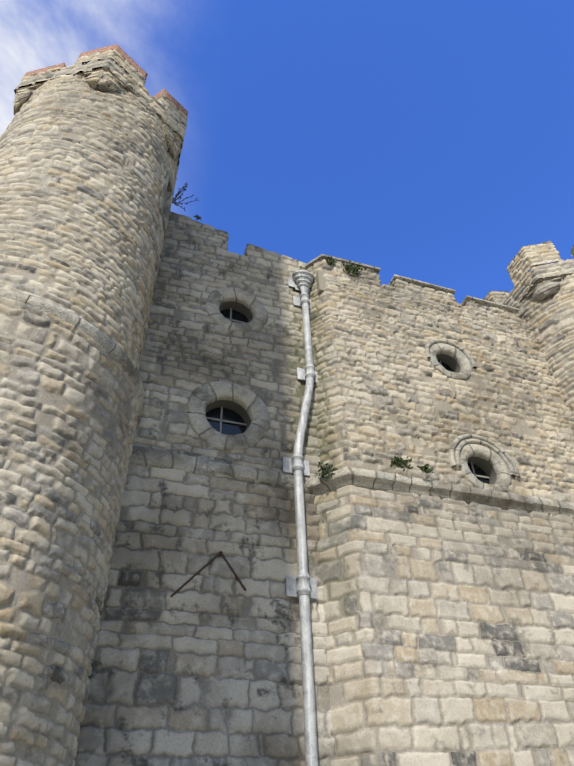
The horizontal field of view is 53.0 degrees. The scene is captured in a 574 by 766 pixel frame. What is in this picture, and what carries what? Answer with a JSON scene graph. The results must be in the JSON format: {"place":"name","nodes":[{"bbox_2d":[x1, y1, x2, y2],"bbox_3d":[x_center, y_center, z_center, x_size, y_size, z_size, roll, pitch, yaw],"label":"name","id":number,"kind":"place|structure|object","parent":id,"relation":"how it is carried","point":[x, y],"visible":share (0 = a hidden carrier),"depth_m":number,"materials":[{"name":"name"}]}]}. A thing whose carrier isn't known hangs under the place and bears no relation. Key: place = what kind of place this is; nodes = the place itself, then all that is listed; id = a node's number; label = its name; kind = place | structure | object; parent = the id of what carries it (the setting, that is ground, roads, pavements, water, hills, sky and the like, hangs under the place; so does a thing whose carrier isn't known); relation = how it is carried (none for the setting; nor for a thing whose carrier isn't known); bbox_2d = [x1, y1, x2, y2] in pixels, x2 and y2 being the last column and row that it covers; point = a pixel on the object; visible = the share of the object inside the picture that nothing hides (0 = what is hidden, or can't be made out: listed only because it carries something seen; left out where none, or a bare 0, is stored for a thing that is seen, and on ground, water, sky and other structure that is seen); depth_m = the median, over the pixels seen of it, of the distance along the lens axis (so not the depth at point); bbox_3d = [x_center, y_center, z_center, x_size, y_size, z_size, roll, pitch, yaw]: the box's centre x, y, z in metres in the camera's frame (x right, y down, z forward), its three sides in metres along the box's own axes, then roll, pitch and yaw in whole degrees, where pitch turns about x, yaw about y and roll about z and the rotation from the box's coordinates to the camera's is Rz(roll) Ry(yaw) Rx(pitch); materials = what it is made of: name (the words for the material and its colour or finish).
{"place":"outdoors","nodes":[
{"label":"outdoors","id":0,"kind":"place"},
{"bbox_2d":[0,297,138,765],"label":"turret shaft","id":1,"kind":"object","parent":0,"point":[69,404],"visible":0.98,"depth_m":4.55,"materials":[{"name":"beige stone"}]},
{"bbox_2d":[0,288,143,415],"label":"string course","id":2,"kind":"object","parent":1,"relation":"on","point":[115,352],"visible":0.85,"depth_m":5.60,"materials":[{"name":"grey stone"}]},
{"bbox_2d":[0,73,177,370],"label":"tower","id":3,"kind":"structure","parent":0,"point":[84,165],"depth_m":6.97,"materials":[{"name":"beige stone"}]},
{"bbox_2d":[16,67,181,163],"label":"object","id":4,"kind":"structure","parent":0,"point":[116,77],"depth_m":8.79,"materials":[{"name":"grey stone"}]},
{"bbox_2d":[21,67,176,132],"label":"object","id":5,"kind":"object","parent":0,"point":[95,68],"visible":0.1,"depth_m":8.89,"materials":[{"name":"grey stone"}]},
{"bbox_2d":[85,49,138,83],"bbox_3d":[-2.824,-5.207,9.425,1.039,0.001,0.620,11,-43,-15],"label":"merlon cap","id":6,"kind":"object","parent":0,"point":[116,62],"depth_m":9.40,"materials":[{"name":"beige stone"}]},
{"bbox_2d":[78,44,147,79],"bbox_3d":[-2.820,-5.146,9.365,1.070,0.214,0.639,11,-43,-15],"label":"merlon","id":7,"kind":"object","parent":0,"point":[129,59],"visible":0.69,"depth_m":9.23,"materials":[{"name":"brick"}]},
{"bbox_2d":[157,204,165,234],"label":"loop sill","id":8,"kind":"structure","parent":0,"point":[161,213],"depth_m":8.34,"materials":[{"name":"grey stone"}]},
{"bbox_2d":[153,89,187,115],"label":"merlon","id":9,"kind":"object","parent":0,"point":[172,99],"visible":0.71,"depth_m":9.84,"materials":[{"name":"brick"}]},
{"bbox_2d":[74,464,335,765],"label":"wall","id":10,"kind":"structure","parent":0,"point":[203,667],"depth_m":5.26,"materials":[{"name":"beige stone"}]},
{"bbox_2d":[129,446,208,475],"bbox_3d":[-1.351,0.829,6.295,0.990,0.280,0.073,11,-43,-15],"label":"string course","id":11,"kind":"object","parent":10,"relation":"on","point":[150,457],"visible":0.69,"depth_m":6.28,"materials":[{"name":"grey stone"}]},
{"bbox_2d":[133,237,321,476],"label":"wall","id":12,"kind":"structure","parent":10,"relation":"on","point":[190,345],"depth_m":7.60,"materials":[{"name":"grey stone"}]},
{"bbox_2d":[208,461,316,485],"bbox_3d":[-0.246,1.057,6.585,1.400,0.200,0.061,11,-43,-15],"label":"stone ledge","id":13,"kind":"object","parent":10,"relation":"on","point":[232,470],"visible":0.67,"depth_m":6.52,"materials":[{"name":"beige stone"}]},
{"bbox_2d":[0,0,573,303],"label":"sky","id":14,"kind":"structure","parent":0,"point":[429,141],"materials":[{"name":"blue"}]},
{"bbox_2d":[483,291,508,303],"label":"merlon","id":15,"kind":"object","parent":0,"point":[499,297],"visible":0.25,"depth_m":11.30,"materials":[{"name":"beige stone"}]},
{"bbox_2d":[522,275,558,297],"bbox_3d":[5.358,-1.233,10.972,2.483,0.340,2.867,11,-43,-15],"label":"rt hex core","id":16,"kind":"object","parent":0,"point":[536,281],"visible":0.1,"depth_m":10.12,"materials":[{"name":"grey stone"}]},
{"bbox_2d":[521,274,569,300],"bbox_3d":[5.363,-1.098,10.853,2.560,0.001,2.956,11,-43,-15],"label":"stone ledge","id":17,"kind":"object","parent":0,"point":[535,284],"depth_m":10.03,"materials":[{"name":"grey stone"}]},
{"label":"ground","id":18,"kind":"structure","parent":0,"visible":0},
{"bbox_2d":[314,485,573,765],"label":"wall","id":19,"kind":"structure","parent":18,"relation":"on","point":[449,623],"depth_m":5.69,"materials":[{"name":"stone"}]},
{"bbox_2d":[306,467,573,518],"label":"string course","id":20,"kind":"object","parent":19,"relation":"on","point":[346,476],"visible":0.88,"depth_m":6.72,"materials":[{"name":"stone"}]},
{"bbox_2d":[315,462,337,480],"bbox_3d":[0.460,0.996,6.561,0.294,0.244,0.167,11,-43,-15],"label":"plant string","id":21,"kind":"object","parent":20,"relation":"attached to","point":[327,471],"visible":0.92,"depth_m":6.54,"materials":[{"name":"green plant"}]},
{"bbox_2d":[390,456,412,471],"bbox_3d":[1.335,0.939,6.688,0.310,0.175,0.171,11,-43,-15],"label":"plant","id":22,"kind":"object","parent":20,"relation":"on","point":[397,463],"visible":1,"depth_m":6.67,"materials":[{"name":"green plant"}]},
{"bbox_2d":[417,464,433,473],"bbox_3d":[1.634,1.002,6.740,0.233,0.135,0.125,11,-43,-15],"label":"plant string","id":23,"kind":"object","parent":20,"relation":"on","point":[424,468],"visible":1,"depth_m":6.74,"materials":[{"name":"green plant"}]},
{"bbox_2d":[514,272,573,421],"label":"tower","id":24,"kind":"structure","parent":18,"relation":"on","point":[550,321],"depth_m":9.53,"materials":[{"name":"stone"}]},
{"bbox_2d":[526,276,563,300],"bbox_3d":[4.479,-1.602,9.989,0.776,0.386,0.257,-31,-49,29],"label":"corbel","id":25,"kind":"object","parent":24,"relation":"attached to","point":[544,289],"visible":1,"depth_m":9.93,"materials":[{"name":"grey stone"}]},
{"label":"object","id":26,"kind":"object","parent":18,"relation":"on","visible":0},
{"bbox_2d":[164,211,228,250],"bbox_3d":[-1.641,-2.303,9.312,1.270,0.740,0.450,11,-43,-15],"label":"merlon","id":27,"kind":"object","parent":26,"relation":"on","point":[183,228],"visible":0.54,"depth_m":9.15,"materials":[{"name":"stone"}]},
{"bbox_2d":[170,551,246,597],"bbox_3d":[-0.751,1.877,5.618,0.735,0.514,0.036,11,-43,-15],"label":"roof flashing remnant","id":28,"kind":"object","parent":26,"relation":"attached to","point":[220,553],"visible":0.93,"depth_m":5.65,"materials":[{"name":"brown metal"}]},
{"bbox_2d":[187,381,270,450],"bbox_3d":[-0.748,0.490,7.093,1.049,1.039,0.368,11,-43,-15],"label":"oculus","id":29,"kind":"object","parent":26,"relation":"attached to","point":[229,410],"visible":0.96,"depth_m":7.10,"materials":[{"name":"grey stone"}]},
{"bbox_2d":[206,287,267,332],"bbox_3d":[-0.763,-0.951,8.376,0.922,0.925,0.368,11,-43,-15],"label":"oculus","id":30,"kind":"object","parent":26,"relation":"attached to","point":[242,310],"visible":0.83,"depth_m":8.39,"materials":[{"name":"grey stone"}]},
{"bbox_2d":[244,243,306,270],"bbox_3d":[-0.164,-1.875,9.579,1.130,0.370,0.450,11,-43,-15],"label":"merlon","id":31,"kind":"object","parent":26,"relation":"on","point":[254,252],"visible":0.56,"depth_m":9.37,"materials":[{"name":"stone"}]},
{"bbox_2d":[283,270,317,598],"bbox_3d":[0.292,1.418,6.351,0.640,8.349,0.232,11,-43,-15],"label":"rainwater pipe","id":32,"kind":"object","parent":26,"relation":"attached to","point":[303,583],"visible":0.98,"depth_m":6.75,"materials":[{"name":"grey metal"}]},
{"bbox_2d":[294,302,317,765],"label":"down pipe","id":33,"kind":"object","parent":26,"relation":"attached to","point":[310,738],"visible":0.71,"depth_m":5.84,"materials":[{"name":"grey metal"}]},
{"bbox_2d":[309,272,573,502],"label":"wall","id":34,"kind":"structure","parent":26,"relation":"attached to","point":[385,390],"depth_m":8.12,"materials":[{"name":"stone"}]},
{"bbox_2d":[315,271,325,294],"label":"stone block","id":35,"kind":"structure","parent":34,"relation":"on","point":[321,282],"depth_m":8.94,"materials":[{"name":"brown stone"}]},
{"bbox_2d":[306,258,380,283],"bbox_3d":[0.828,-1.682,9.446,1.280,0.370,0.450,11,-43,-15],"label":"merlon","id":36,"kind":"object","parent":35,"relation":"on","point":[368,274],"depth_m":9.29,"materials":[{"name":"beige stone"}]},
{"bbox_2d":[326,256,336,264],"bbox_3d":[0.725,-1.967,9.247,0.201,0.161,0.150,11,-43,-15],"label":"plant","id":37,"kind":"object","parent":36,"relation":"attached to","point":[330,260],"visible":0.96,"depth_m":9.23,"materials":[{"name":"green plant"}]},
{"bbox_2d":[304,254,380,273],"bbox_3d":[0.828,-1.847,9.569,1.340,0.050,0.545,11,-43,-15],"label":"coping","id":38,"kind":"object","parent":36,"relation":"on","point":[322,256],"visible":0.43,"depth_m":9.41,"materials":[{"name":"stone"}]},
{"bbox_2d":[341,260,362,275],"bbox_3d":[1.048,-1.851,9.221,0.381,0.247,0.177,11,-43,-15],"label":"plant","id":39,"kind":"object","parent":36,"relation":"attached to","point":[355,268],"visible":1,"depth_m":9.21,"materials":[{"name":"green plant"}]},
{"bbox_2d":[390,279,457,302],"bbox_3d":[2.254,-1.377,9.800,1.100,0.300,0.450,11,-43,-15],"label":"merlon","id":40,"kind":"object","parent":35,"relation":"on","point":[417,289],"depth_m":9.62,"materials":[{"name":"beige stone"}]},
{"bbox_2d":[389,274,455,294],"bbox_3d":[2.255,-1.516,9.900,1.160,0.050,0.545,11,-43,-15],"label":"coping","id":41,"kind":"object","parent":40,"relation":"on","point":[424,284],"visible":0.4,"depth_m":9.70,"materials":[{"name":"stone"}]},
{"bbox_2d":[462,299,519,318],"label":"merlon","id":42,"kind":"object","parent":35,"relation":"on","point":[486,307],"visible":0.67,"depth_m":9.93,"materials":[{"name":"stone"}]},
{"bbox_2d":[461,295,518,311],"bbox_3d":[3.501,-1.219,10.182,1.060,0.050,0.545,11,-43,-15],"label":"coping","id":43,"kind":"object","parent":42,"relation":"on","point":[494,304],"visible":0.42,"depth_m":9.98,"materials":[{"name":"stone"}]},
{"bbox_2d":[424,339,476,379],"bbox_3d":[2.396,-0.256,8.727,0.853,0.802,0.396,11,-43,-15],"label":"oculus","id":44,"kind":"object","parent":34,"relation":"attached to","point":[440,353],"visible":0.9,"depth_m":8.73,"materials":[{"name":"grey stone"}]},
{"bbox_2d":[448,434,519,491],"bbox_3d":[2.484,1.134,7.522,1.020,0.894,0.396,11,-43,-15],"label":"oculus","id":45,"kind":"object","parent":34,"relation":"attached to","point":[480,468],"visible":0.92,"depth_m":7.52,"materials":[{"name":"grey stone"}]},
{"bbox_3d":[-3.012,0.307,6.055,2.500,10.980,2.500,11,-43,-15],"label":"turret","id":46,"kind":"object","parent":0,"visible":0},
{"bbox_2d":[13,84,42,114],"bbox_3d":[-4.034,-4.267,8.757,0.776,0.481,0.260,-31,-49,29],"label":"corbel","id":47,"kind":"object","parent":46,"relation":"attached to","point":[22,96],"visible":0.65,"depth_m":8.66,"materials":[{"name":"beige stone"}]},
{"bbox_2d":[14,57,185,194],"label":"parapet","id":48,"kind":"structure","parent":46,"relation":"on","point":[132,84],"depth_m":8.93,"materials":[{"name":"beige stone"}]},
{"bbox_2d":[22,67,61,78],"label":"merlon","id":49,"kind":"object","parent":48,"relation":"on","point":[52,70],"visible":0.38,"depth_m":8.99,"materials":[{"name":"beige stone"}]},
{"bbox_2d":[23,63,65,76],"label":"merlon","id":50,"kind":"object","parent":48,"relation":"on","point":[62,65],"visible":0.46,"depth_m":9.12,"materials":[{"name":"brick"}]},
{"bbox_2d":[75,49,145,85],"bbox_3d":[-2.814,-4.935,9.185,1.039,0.350,0.620,11,-43,-15],"label":"merlon","id":51,"kind":"object","parent":48,"relation":"on","point":[120,60],"visible":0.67,"depth_m":9.06,"materials":[{"name":"beige stone"}]},
{"bbox_2d":[156,94,187,151],"bbox_3d":[-2.020,-4.401,9.870,0.588,0.410,0.901,-9,-42,8],"label":"merlon","id":52,"kind":"object","parent":48,"relation":"on","point":[173,109],"visible":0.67,"depth_m":9.67,"materials":[{"name":"beige stone"}]},
{"bbox_2d":[81,70,127,92],"bbox_3d":[-2.738,-4.468,8.582,0.776,0.481,0.260,11,-43,-15],"label":"corbel","id":53,"kind":"object","parent":46,"relation":"attached to","point":[102,81],"visible":0.96,"depth_m":8.53,"materials":[{"name":"beige stone"}]},
{"bbox_2d":[158,171,168,209],"bbox_3d":[-1.947,-2.867,8.596,0.260,1.000,0.120,-2,-41,0],"label":"loop jamb","id":54,"kind":"object","parent":46,"relation":"attached to","point":[163,192],"visible":0.29,"depth_m":8.53,"materials":[{"name":"stone"}]},
{"bbox_2d":[163,192,172,229],"bbox_3d":[-1.942,-2.643,8.851,0.260,1.000,0.120,-2,-41,0],"label":"loop jamb","id":55,"kind":"object","parent":46,"relation":"attached to","point":[167,208],"visible":0.25,"depth_m":8.84,"materials":[{"name":"stone"}]},
{"bbox_2d":[165,168,173,195],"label":"loop lintel","id":56,"kind":"structure","parent":46,"relation":"attached to","point":[169,188],"depth_m":9.04,"materials":[{"name":"stone"}]},
{"bbox_2d":[162,122,180,161],"bbox_3d":[-1.869,-3.846,9.326,0.268,0.481,0.819,-10,-42,9],"label":"corbel","id":57,"kind":"object","parent":46,"relation":"attached to","point":[172,140],"visible":0.98,"depth_m":9.23,"materials":[{"name":"beige stone"}]},
{"bbox_2d":[172,182,198,210],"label":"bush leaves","id":58,"kind":"object","parent":46,"relation":"attached to","point":[180,196],"visible":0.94,"depth_m":9.60,"materials":[{"name":"green plant"}]},
{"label":"corbel","id":59,"kind":"object","parent":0,"visible":0},
{"bbox_2d":[502,259,573,307],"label":"parapet","id":60,"kind":"structure","parent":59,"relation":"on","point":[530,277],"depth_m":10.17,"materials":[{"name":"beige stone"}]},
{"bbox_2d":[506,241,561,286],"bbox_3d":[4.553,-2.153,10.603,0.580,0.580,0.866,36,-54,-35],"label":"merlon","id":61,"kind":"object","parent":60,"relation":"on","point":[524,260],"visible":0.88,"depth_m":10.49,"materials":[{"name":"beige stone"}]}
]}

